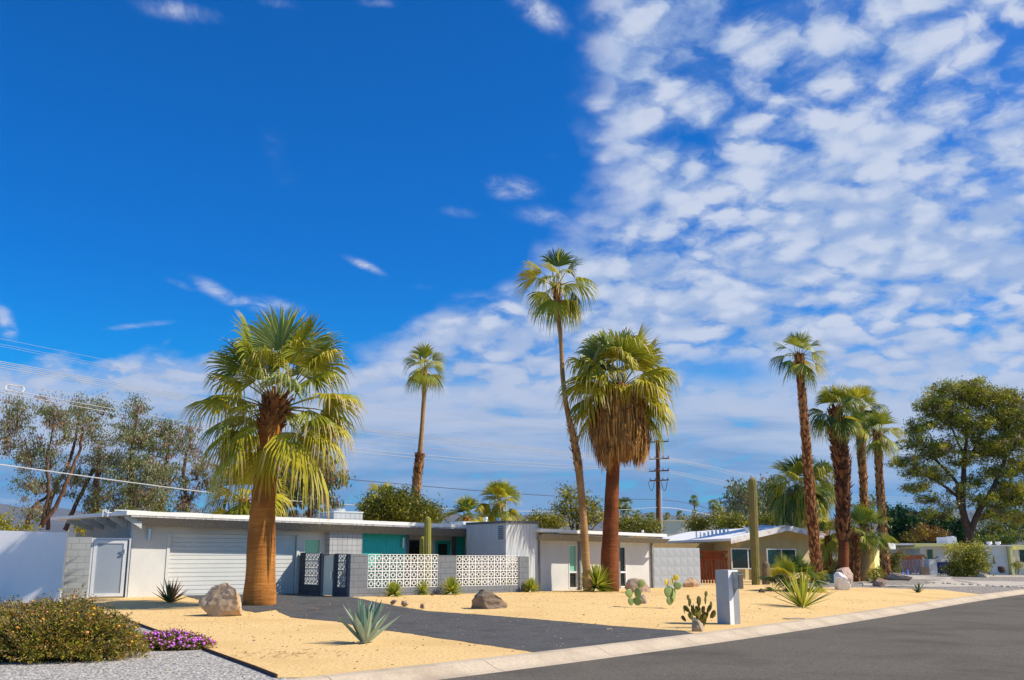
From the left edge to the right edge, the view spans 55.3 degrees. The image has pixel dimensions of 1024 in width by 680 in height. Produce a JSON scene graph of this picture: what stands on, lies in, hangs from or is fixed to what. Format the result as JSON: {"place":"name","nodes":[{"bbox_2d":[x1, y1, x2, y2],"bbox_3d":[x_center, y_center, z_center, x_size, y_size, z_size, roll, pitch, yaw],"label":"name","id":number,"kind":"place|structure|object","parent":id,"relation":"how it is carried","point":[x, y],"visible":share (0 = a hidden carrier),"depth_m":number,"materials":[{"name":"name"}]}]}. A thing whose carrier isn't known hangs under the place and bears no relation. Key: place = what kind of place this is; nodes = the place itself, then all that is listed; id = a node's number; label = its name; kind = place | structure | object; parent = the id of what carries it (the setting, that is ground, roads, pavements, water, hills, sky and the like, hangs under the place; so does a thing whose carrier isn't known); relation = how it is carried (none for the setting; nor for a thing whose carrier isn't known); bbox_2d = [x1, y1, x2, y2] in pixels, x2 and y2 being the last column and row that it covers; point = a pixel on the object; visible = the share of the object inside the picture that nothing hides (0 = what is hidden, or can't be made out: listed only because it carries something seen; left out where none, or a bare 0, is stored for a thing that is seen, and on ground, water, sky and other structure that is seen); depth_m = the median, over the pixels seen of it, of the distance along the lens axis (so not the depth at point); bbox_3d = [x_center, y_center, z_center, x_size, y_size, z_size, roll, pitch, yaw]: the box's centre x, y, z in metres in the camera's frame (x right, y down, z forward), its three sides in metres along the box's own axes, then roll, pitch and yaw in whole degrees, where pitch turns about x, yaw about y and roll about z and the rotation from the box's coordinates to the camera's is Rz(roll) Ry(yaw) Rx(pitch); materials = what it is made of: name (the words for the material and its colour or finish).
{"place":"outdoors","nodes":[
{"label":"outdoors","id":0,"kind":"place"},
{"bbox_2d":[0,603,291,679],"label":"gravel bed","id":1,"kind":"object","parent":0,"point":[189,664],"visible":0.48,"depth_m":14.31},
{"bbox_2d":[0,583,153,664],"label":"lantana bush","id":2,"kind":"object","parent":1,"relation":"on","point":[72,630],"visible":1,"depth_m":15.36,"materials":[{"name":"green plant"}]},
{"bbox_2d":[139,628,217,650],"bbox_3d":[-6.064,5.321,17.466,1.662,0.451,1.161,0,-12,0],"label":"lantana bush","id":3,"kind":"object","parent":1,"relation":"on","point":[172,638],"visible":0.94,"depth_m":17.18,"materials":[{"name":"purple plant"}]},
{"bbox_2d":[0,464,656,511],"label":"overhead wire","id":4,"kind":"object","parent":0,"point":[196,490],"visible":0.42,"depth_m":46.98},
{"bbox_2d":[183,593,693,651],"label":"driveway","id":5,"kind":"structure","parent":0,"point":[516,633],"depth_m":22.67,"materials":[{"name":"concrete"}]},
{"bbox_2d":[0,579,978,677],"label":"sand yard","id":6,"kind":"structure","parent":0,"point":[331,636],"depth_m":25.09,"materials":[{"name":"sand"}]},
{"bbox_2d":[0,512,41,531],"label":"shrub","id":7,"kind":"object","parent":6,"relation":"on","point":[4,525],"visible":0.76,"depth_m":39.26,"materials":[{"name":"green plant"}]},
{"bbox_2d":[0,531,67,605],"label":"stucco wall","id":8,"kind":"structure","parent":6,"relation":"on","point":[32,565],"depth_m":29.67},
{"bbox_2d":[62,537,91,598],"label":"block wall","id":9,"kind":"structure","parent":6,"relation":"on","point":[77,566],"depth_m":30.96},
{"bbox_2d":[87,538,130,597],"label":"side gate","id":10,"kind":"structure","parent":6,"relation":"on","point":[107,572],"depth_m":31.26,"materials":[{"name":"white metal"}]},
{"bbox_2d":[81,493,184,514],"bbox_3d":[-19.058,10.118,49.105,4.897,4.743,4.033,0,-12,0],"label":"shrub","id":11,"kind":"object","parent":6,"relation":"on","point":[134,508],"visible":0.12,"depth_m":48.99,"materials":[{"name":"green plant"}]},
{"bbox_2d":[152,578,187,602],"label":"agave","id":12,"kind":"object","parent":6,"relation":"on","point":[172,593],"visible":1,"depth_m":29.27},
{"bbox_2d":[104,613,277,677],"bbox_3d":[-7.196,6.038,20.045,0.502,0.287,16.132,8,-15,-31],"label":"edging strip","id":13,"kind":"object","parent":6,"relation":"on","point":[268,672],"visible":0.22,"depth_m":15.24,"materials":[{"name":"metal"}]},
{"bbox_2d":[198,582,241,616],"bbox_3d":[-7.598,6.897,25.546,1.196,1.079,0.742,0,-12,0],"label":"boulder","id":14,"kind":"object","parent":6,"relation":"on","point":[222,599],"visible":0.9,"depth_m":25.28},
{"bbox_2d":[201,464,293,516],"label":"palm tree","id":15,"kind":"object","parent":6,"relation":"on","point":[243,508],"visible":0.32,"depth_m":46.81,"materials":[{"name":"plant"}]},
{"bbox_2d":[179,303,367,605],"bbox_3d":[-7.072,3.245,29.326,5.639,9.258,4.174,0,-12,0],"label":"palm tree","id":16,"kind":"object","parent":6,"relation":"on","point":[272,442],"visible":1,"depth_m":28.62,"materials":[{"name":"green plant"}]},
{"bbox_2d":[50,509,669,596],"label":"house","id":17,"kind":"structure","parent":6,"relation":"on","point":[193,553],"depth_m":35.83,"materials":[{"name":"white paint"}]},
{"bbox_2d":[168,534,295,595],"bbox_3d":[-9.692,7.907,33.936,4.541,2.250,0.095,9,-15,-36],"label":"garage door","id":18,"kind":"structure","parent":17,"relation":"in","point":[200,562],"depth_m":33.59,"materials":[{"name":"white paint"}]},
{"bbox_2d":[304,539,320,562],"bbox_3d":[-7.326,7.742,35.675,0.667,0.901,0.115,9,-15,-36],"label":"window","id":19,"kind":"structure","parent":17,"relation":"in","point":[312,546],"depth_m":35.76,"materials":[{"name":"teal glass"}]},
{"bbox_2d":[409,540,419,563],"bbox_3d":[-3.928,8.571,39.510,0.740,0.958,0.115,9,-15,-36],"label":"window","id":20,"kind":"structure","parent":17,"relation":"in","point":[414,545],"depth_m":39.54,"materials":[{"name":"black glass"}]},
{"bbox_2d":[434,540,449,583],"bbox_3d":[-2.886,9.289,40.148,0.736,2.041,0.120,9,-15,-36],"label":"front door","id":21,"kind":"structure","parent":17,"relation":"in","point":[441,547],"depth_m":40.30,"materials":[{"name":"teal"}]},
{"bbox_2d":[568,545,577,588],"bbox_3d":[2.392,8.994,38.745,0.445,1.691,0.115,9,-15,-36],"label":"window","id":22,"kind":"structure","parent":17,"relation":"in","point":[572,549],"depth_m":38.75,"materials":[{"name":"glass"}]},
{"bbox_2d":[620,547,626,586],"bbox_3d":[4.540,9.367,40.312,0.388,1.639,0.115,9,-15,-36],"label":"window","id":23,"kind":"structure","parent":17,"relation":"in","point":[622,549],"depth_m":40.35,"materials":[{"name":"glass"}]},
{"bbox_2d":[335,597,400,641],"bbox_3d":[-2.764,5.285,18.434,1.106,0.841,1.191,-5,-13,20],"label":"agave","id":24,"kind":"object","parent":6,"relation":"on","point":[366,624],"visible":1,"depth_m":18.36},
{"bbox_2d":[382,580,405,596],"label":"yucca","id":25,"kind":"object","parent":6,"relation":"on","point":[394,588],"visible":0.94,"depth_m":32.19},
{"bbox_2d":[348,483,460,523],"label":"tree","id":26,"kind":"object","parent":6,"relation":"on","point":[391,506],"visible":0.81,"depth_m":55.31,"materials":[{"name":"green plant"}]},
{"bbox_2d":[298,553,528,596],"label":"screen wall","id":27,"kind":"structure","parent":6,"relation":"on","point":[335,580],"depth_m":33.90,"materials":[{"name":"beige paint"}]},
{"bbox_2d":[424,516,430,585],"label":"column cactus","id":28,"kind":"object","parent":6,"relation":"on","point":[427,535],"depth_m":35.50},
{"bbox_2d":[436,575,466,594],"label":"yucca","id":29,"kind":"object","parent":6,"relation":"on","point":[452,586],"visible":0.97,"depth_m":33.74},
{"bbox_2d":[442,494,487,521],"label":"palm tree","id":30,"kind":"object","parent":6,"relation":"on","point":[466,504],"visible":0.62,"depth_m":56.98,"materials":[{"name":"plant"}]},
{"bbox_2d":[53,593,905,676],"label":"pebbles","id":31,"kind":"object","parent":6,"relation":"on","point":[426,626],"visible":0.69,"depth_m":22.74,"materials":[{"name":"stone"}]},
{"bbox_2d":[471,589,506,608],"bbox_3d":[-0.639,7.420,27.523,1.025,0.763,0.635,0,-12,0],"label":"boulder","id":32,"kind":"object","parent":6,"relation":"on","point":[484,599],"visible":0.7,"depth_m":27.33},
{"bbox_2d":[167,591,891,657],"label":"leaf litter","id":33,"kind":"object","parent":6,"relation":"on","point":[422,615],"visible":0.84,"depth_m":21.44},
{"bbox_2d":[513,245,600,591],"bbox_3d":[1.700,2.889,38.285,2.836,13.658,3.576,11,-16,-40],"label":"palm tree","id":34,"kind":"object","parent":6,"relation":"on","point":[558,307],"visible":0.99,"depth_m":38.83,"materials":[{"name":"green plant"}]},
{"bbox_2d":[576,563,615,591],"bbox_3d":[3.209,9.111,37.020,1.718,1.418,1.728,0,-12,0],"label":"yucca","id":35,"kind":"object","parent":6,"relation":"on","point":[597,577],"visible":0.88,"depth_m":36.82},
{"bbox_2d":[555,321,682,591],"bbox_3d":[4.172,4.440,38.434,5.136,10.690,5.348,0,-12,0],"label":"palm tree","id":36,"kind":"object","parent":6,"relation":"on","point":[618,414],"visible":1,"depth_m":37.87,"materials":[{"name":"plant"}]},
{"bbox_2d":[625,580,644,605],"bbox_3d":[3.530,7.237,27.974,0.589,0.718,0.166,3,-13,-13],"label":"prickly pear","id":37,"kind":"object","parent":6,"relation":"on","point":[637,600],"visible":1,"depth_m":27.95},
{"bbox_2d":[624,578,650,591],"bbox_3d":[4.638,9.251,36.256,0.960,0.821,0.601,-5,-13,20],"label":"boulder","id":38,"kind":"object","parent":6,"relation":"on","point":[632,584],"visible":0.48,"depth_m":36.17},
{"bbox_2d":[664,574,681,604],"bbox_3d":[4.599,7.151,27.961,0.533,0.852,0.132,3,-13,-14],"label":"prickly pear","id":39,"kind":"object","parent":6,"relation":"on","point":[669,592],"visible":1,"depth_m":27.93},
{"bbox_2d":[653,548,700,587],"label":"embossed wall","id":40,"kind":"structure","parent":6,"relation":"on","point":[683,564],"depth_m":42.03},
{"bbox_2d":[681,591,715,625],"bbox_3d":[4.305,6.211,22.528,0.818,0.816,0.562,0,-12,0],"label":"prickly pear","id":41,"kind":"object","parent":6,"relation":"on","point":[697,611],"visible":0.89,"depth_m":22.55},
{"bbox_2d":[699,547,729,582],"bbox_3d":[9.389,10.467,45.349,1.394,1.629,0.120,0,-12,0],"label":"wood fence","id":42,"kind":"object","parent":6,"relation":"on","point":[711,557],"visible":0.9,"depth_m":45.34,"materials":[{"name":"brown wood"}]},
{"bbox_2d":[715,570,743,624],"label":"mailbox pillar","id":43,"kind":"structure","parent":6,"relation":"on","point":[729,584],"depth_m":23.68,"materials":[{"name":"white paint"}]},
{"bbox_2d":[748,477,759,584],"bbox_3d":[11.313,8.916,45.652,0.459,5.017,0.410,0,-12,0],"label":"saguaro","id":44,"kind":"object","parent":6,"relation":"on","point":[753,526],"visible":0.98,"depth_m":45.51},
{"bbox_2d":[757,552,814,592],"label":"fan palm","id":45,"kind":"object","parent":6,"relation":"on","point":[782,566],"visible":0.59,"depth_m":37.79,"materials":[{"name":"green plant"}]},
{"bbox_2d":[762,454,835,540],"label":"palm tree","id":46,"kind":"object","parent":6,"relation":"on","point":[790,507],"visible":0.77,"depth_m":58.84,"materials":[{"name":"plant"}]},
{"bbox_2d":[760,569,837,607],"bbox_3d":[8.960,7.602,30.102,2.212,1.270,2.375,10,-16,-37],"label":"yucca","id":47,"kind":"object","parent":6,"relation":"on","point":[799,599],"visible":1,"depth_m":30.03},
{"bbox_2d":[769,548,830,592],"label":"fan palm","id":48,"kind":"object","parent":6,"relation":"on","point":[820,578],"visible":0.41,"depth_m":37.88,"materials":[{"name":"green plant"}]},
{"bbox_2d":[834,572,850,589],"bbox_3d":[13.689,10.187,40.477,0.684,1.106,0.424,0,-12,0],"label":"boulder","id":49,"kind":"object","parent":6,"relation":"on","point":[841,581],"visible":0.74,"depth_m":40.36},
{"bbox_2d":[0,503,1023,556],"bbox_3d":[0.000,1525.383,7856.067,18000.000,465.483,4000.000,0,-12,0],"label":"hills","id":50,"kind":"structure","parent":0,"point":[57,525],"depth_m":7091.48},
{"bbox_2d":[0,0,1023,518],"label":"sky","id":51,"kind":"structure","parent":0,"point":[731,178],"materials":[{"name":"blue"}]},
{"bbox_2d":[441,594,1023,679],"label":"road","id":52,"kind":"structure","parent":0,"point":[981,640],"depth_m":17.36,"materials":[{"name":"asphalt"}]},
{"bbox_2d":[283,589,1023,679],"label":"kerb","id":53,"kind":"structure","parent":52,"relation":"on","point":[452,669],"depth_m":17.64,"materials":[{"name":"concrete"}]},
{"bbox_2d":[809,572,1023,593],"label":"gravel yard","id":54,"kind":"structure","parent":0,"point":[902,584],"depth_m":49.18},
{"bbox_2d":[648,439,668,533],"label":"utility pole","id":55,"kind":"object","parent":54,"relation":"on","point":[657,470],"visible":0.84,"depth_m":94.00,"materials":[{"name":"brown wood"}]},
{"bbox_2d":[0,361,589,453],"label":"overhead wire","id":56,"kind":"object","parent":55,"relation":"attached to","point":[253,408],"visible":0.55,"depth_m":66.45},
{"bbox_2d":[1,363,594,455],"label":"overhead wire","id":57,"kind":"object","parent":55,"relation":"attached to","point":[236,406],"visible":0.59,"depth_m":65.67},
{"bbox_2d":[0,367,596,459],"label":"overhead wire","id":58,"kind":"object","parent":55,"relation":"attached to","point":[292,421],"visible":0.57,"depth_m":65.90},
{"bbox_2d":[0,392,650,470],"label":"overhead wire","id":59,"kind":"object","parent":55,"relation":"attached to","point":[313,446],"visible":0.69,"depth_m":72.65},
{"bbox_2d":[0,388,650,469],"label":"overhead wire","id":60,"kind":"object","parent":55,"relation":"attached to","point":[290,439],"visible":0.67,"depth_m":72.67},
{"bbox_2d":[1,365,661,458],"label":"overhead wire","id":61,"kind":"object","parent":55,"relation":"attached to","point":[257,412],"visible":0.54,"depth_m":68.52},
{"bbox_2d":[631,520,690,536],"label":"building","id":62,"kind":"structure","parent":54,"relation":"on","point":[672,526],"depth_m":117.88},
{"bbox_2d":[678,507,716,531],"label":"broadleaf tree","id":63,"kind":"object","parent":54,"relation":"on","point":[701,524],"visible":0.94,"depth_m":87.97,"materials":[{"name":"green plant"}]},
{"bbox_2d":[707,507,748,529],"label":"broadleaf tree","id":64,"kind":"object","parent":54,"relation":"on","point":[735,521],"visible":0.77,"depth_m":78.06,"materials":[{"name":"green plant"}]},
{"bbox_2d":[717,475,770,518],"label":"eucalyptus tree","id":65,"kind":"object","parent":54,"relation":"on","point":[740,504],"visible":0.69,"depth_m":86.33,"materials":[{"name":"green plant"}]},
{"bbox_2d":[755,472,784,525],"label":"eucalyptus tree","id":66,"kind":"object","parent":54,"relation":"on","point":[761,486],"visible":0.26,"depth_m":88.69,"materials":[{"name":"green plant"}]},
{"bbox_2d":[758,509,781,525],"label":"broadleaf tree","id":67,"kind":"object","parent":54,"relation":"on","point":[764,520],"visible":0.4,"depth_m":78.21,"materials":[{"name":"green plant"}]},
{"bbox_2d":[653,525,895,579],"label":"house","id":68,"kind":"structure","parent":54,"relation":"on","point":[774,540],"depth_m":56.76,"materials":[{"name":"white paint"}]},
{"bbox_2d":[730,548,750,568],"bbox_3d":[12.951,12.275,54.797,1.399,1.142,0.070,3,-13,-11],"label":"window","id":69,"kind":"structure","parent":68,"relation":"in","point":[740,557],"depth_m":54.77,"materials":[{"name":"glass"}]},
{"bbox_2d":[766,549,796,568],"bbox_3d":[15.260,12.390,55.254,1.812,1.128,0.070,3,-13,-11],"label":"window","id":70,"kind":"structure","parent":68,"relation":"in","point":[770,553],"depth_m":55.25,"materials":[{"name":"glass"}]},
{"bbox_2d":[769,330,831,582],"bbox_3d":[15.054,5.811,49.996,3.264,13.081,3.288,0,-12,0],"label":"palm tree","id":71,"kind":"object","parent":54,"relation":"on","point":[799,368],"visible":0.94,"depth_m":50.07,"materials":[{"name":"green plant"}]},
{"bbox_2d":[807,512,837,580],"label":"palm tree","id":72,"kind":"object","parent":54,"relation":"on","point":[828,552],"visible":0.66,"depth_m":53.46,"materials":[{"name":"plant"}]},
{"bbox_2d":[812,459,836,576],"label":"palm tree","id":73,"kind":"object","parent":54,"relation":"on","point":[831,473],"visible":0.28,"depth_m":63.28,"materials":[{"name":"plant"}]},
{"bbox_2d":[808,384,866,568],"bbox_3d":[17.329,7.251,51.445,3.180,10.833,3.720,0,-12,0],"label":"palm tree","id":74,"kind":"object","parent":54,"relation":"on","point":[838,427],"visible":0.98,"depth_m":51.47,"materials":[{"name":"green plant"}]},
{"bbox_2d":[833,507,888,581],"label":"palm tree","id":75,"kind":"object","parent":54,"relation":"on","point":[859,538],"visible":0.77,"depth_m":51.59,"materials":[{"name":"green plant"}]},
{"bbox_2d":[838,383,888,576],"bbox_3d":[21.567,8.460,59.550,3.503,11.929,3.243,0,-12,0],"label":"palm tree","id":76,"kind":"object","parent":54,"relation":"on","point":[858,392],"visible":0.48,"depth_m":59.66,"materials":[{"name":"green plant"}]},
{"bbox_2d":[865,565,885,582],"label":"shrub","id":77,"kind":"object","parent":54,"relation":"on","point":[873,577],"visible":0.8,"depth_m":48.55,"materials":[{"name":"green plant"}]},
{"bbox_2d":[851,503,900,580],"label":"palm tree","id":78,"kind":"object","parent":54,"relation":"on","point":[865,560],"visible":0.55,"depth_m":52.52,"materials":[{"name":"plant"}]},
{"bbox_2d":[875,501,896,542],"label":"cypress tree","id":79,"kind":"object","parent":54,"relation":"on","point":[889,532],"visible":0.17,"depth_m":96.07,"materials":[{"name":"green plant"}]},
{"bbox_2d":[889,547,908,573],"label":"shrub","id":80,"kind":"object","parent":54,"relation":"on","point":[894,560],"visible":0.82,"depth_m":58.30,"materials":[{"name":"green plant"}]},
{"bbox_2d":[895,504,916,546],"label":"cypress tree","id":81,"kind":"object","parent":54,"relation":"on","point":[906,521],"visible":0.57,"depth_m":96.11,"materials":[{"name":"green plant"}]},
{"bbox_2d":[889,536,956,572],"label":"house","id":82,"kind":"structure","parent":54,"relation":"on","point":[930,550],"depth_m":82.15,"materials":[{"name":"white"}]},
{"bbox_2d":[899,522,950,542],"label":"shrub","id":83,"kind":"object","parent":54,"relation":"on","point":[926,532],"visible":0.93,"depth_m":91.88,"materials":[{"name":"green plant"}]},
{"bbox_2d":[884,374,1023,571],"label":"pine tree","id":84,"kind":"object","parent":54,"relation":"on","point":[1005,496],"visible":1,"depth_m":73.20,"materials":[{"name":"green plant"}]},
{"bbox_2d":[949,516,963,545],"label":"cypress tree","id":85,"kind":"object","parent":54,"relation":"on","point":[958,534],"visible":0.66,"depth_m":95.97,"materials":[{"name":"green plant"}]},
{"bbox_2d":[941,538,987,559],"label":"shrub","id":86,"kind":"object","parent":54,"relation":"on","point":[951,546],"visible":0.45,"depth_m":68.34,"materials":[{"name":"green plant"}]},
{"bbox_2d":[937,538,995,576],"bbox_3d":[30.038,14.600,64.401,3.806,2.976,3.526,5,-13,-20],"label":"shrub","id":87,"kind":"object","parent":54,"relation":"on","point":[975,561],"visible":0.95,"depth_m":63.90,"materials":[{"name":"green plant"}]},
{"bbox_2d":[957,542,1023,574],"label":"house","id":88,"kind":"structure","parent":54,"relation":"on","point":[1003,554],"depth_m":80.07,"materials":[{"name":"white"}]},
{"bbox_2d":[973,508,1023,544],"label":"broadleaf tree","id":89,"kind":"object","parent":54,"relation":"on","point":[992,528],"visible":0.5,"depth_m":97.56,"materials":[{"name":"green plant"}]},
{"bbox_2d":[973,528,1023,544],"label":"shrub","id":90,"kind":"object","parent":54,"relation":"on","point":[1013,537],"visible":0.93,"depth_m":89.90,"materials":[{"name":"green plant"}]},
{"bbox_2d":[921,554,938,574],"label":"mailbox","id":91,"kind":"object","parent":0,"point":[931,564],"visible":0.92,"depth_m":70.92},
{"bbox_2d":[862,573,1023,586],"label":"neighbour driveway","id":92,"kind":"structure","parent":0,"point":[938,582],"depth_m":54.17,"materials":[{"name":"concrete"}]},
{"bbox_2d":[852,408,907,579],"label":"palm tree","id":93,"kind":"object","parent":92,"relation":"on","point":[879,439],"visible":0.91,"depth_m":56.45,"materials":[{"name":"green plant"}]},
{"bbox_2d":[897,555,938,572],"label":"wood fence","id":94,"kind":"object","parent":92,"relation":"on","point":[911,557],"visible":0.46,"depth_m":75.95,"materials":[{"name":"brown wood"}]},
{"bbox_3d":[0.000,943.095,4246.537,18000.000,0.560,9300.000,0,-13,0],"label":"ground","id":95,"kind":"structure","parent":0,"visible":0},
{"bbox_2d":[0,389,96,527],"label":"eucalyptus tree","id":96,"kind":"object","parent":95,"relation":"on","point":[12,417],"visible":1,"depth_m":55.73,"materials":[{"name":"green plant"}]},
{"bbox_2d":[46,389,125,530],"bbox_3d":[-25.843,7.400,59.953,4.738,8.837,4.026,0,-12,0],"label":"eucalyptus tree","id":97,"kind":"object","parent":95,"relation":"on","point":[78,480],"visible":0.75,"depth_m":59.56,"materials":[{"name":"green plant"}]},
{"bbox_2d":[86,392,180,511],"bbox_3d":[-22.221,7.241,57.733,4.994,8.748,4.487,0,-12,0],"label":"eucalyptus tree","id":98,"kind":"object","parent":95,"relation":"on","point":[130,435],"visible":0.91,"depth_m":57.44,"materials":[{"name":"green plant"}]},
{"bbox_2d":[128,412,203,511],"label":"eucalyptus tree","id":99,"kind":"object","parent":95,"relation":"on","point":[168,440],"visible":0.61,"depth_m":59.73,"materials":[{"name":"green plant"}]},
{"bbox_2d":[166,415,223,513],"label":"eucalyptus tree","id":100,"kind":"object","parent":95,"relation":"on","point":[186,499],"visible":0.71,"depth_m":61.41,"materials":[{"name":"green plant"}]},
{"bbox_2d":[275,449,355,517],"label":"eucalyptus tree","id":101,"kind":"object","parent":95,"relation":"on","point":[330,484],"visible":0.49,"depth_m":60.94,"materials":[{"name":"green plant"}]},
{"bbox_2d":[399,342,446,499],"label":"palm tree","id":102,"kind":"object","parent":95,"relation":"on","point":[423,380],"visible":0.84,"depth_m":62.37,"materials":[{"name":"green plant"}]},
{"bbox_2d":[474,478,522,520],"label":"palm tree","id":103,"kind":"object","parent":95,"relation":"on","point":[499,489],"visible":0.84,"depth_m":58.84,"materials":[{"name":"plant"}]},
{"bbox_2d":[520,505,559,528],"bbox_3d":[1.816,13.002,62.579,2.913,4.923,2.621,-4,-13,17],"label":"shrub","id":104,"kind":"object","parent":95,"relation":"on","point":[536,517],"visible":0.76,"depth_m":62.70,"materials":[{"name":"green plant"}]},
{"bbox_2d":[539,512,577,529],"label":"shrub","id":105,"kind":"object","parent":95,"relation":"on","point":[558,522],"visible":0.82,"depth_m":62.52,"materials":[{"name":"green plant"}]},
{"bbox_2d":[544,481,604,530],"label":"broadleaf tree","id":106,"kind":"object","parent":95,"relation":"on","point":[592,516],"visible":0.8,"depth_m":64.81,"materials":[{"name":"green plant"}]},
{"bbox_2d":[601,512,651,532],"bbox_3d":[7.390,13.165,62.512,3.343,4.572,3.248,0,-12,0],"label":"shrub","id":107,"kind":"object","parent":95,"relation":"on","point":[624,524],"visible":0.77,"depth_m":62.52,"materials":[{"name":"green plant"}]},
{"bbox_2d":[634,514,667,533],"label":"shrub","id":108,"kind":"object","parent":95,"relation":"on","point":[654,526],"visible":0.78,"depth_m":62.58,"materials":[{"name":"green plant"}]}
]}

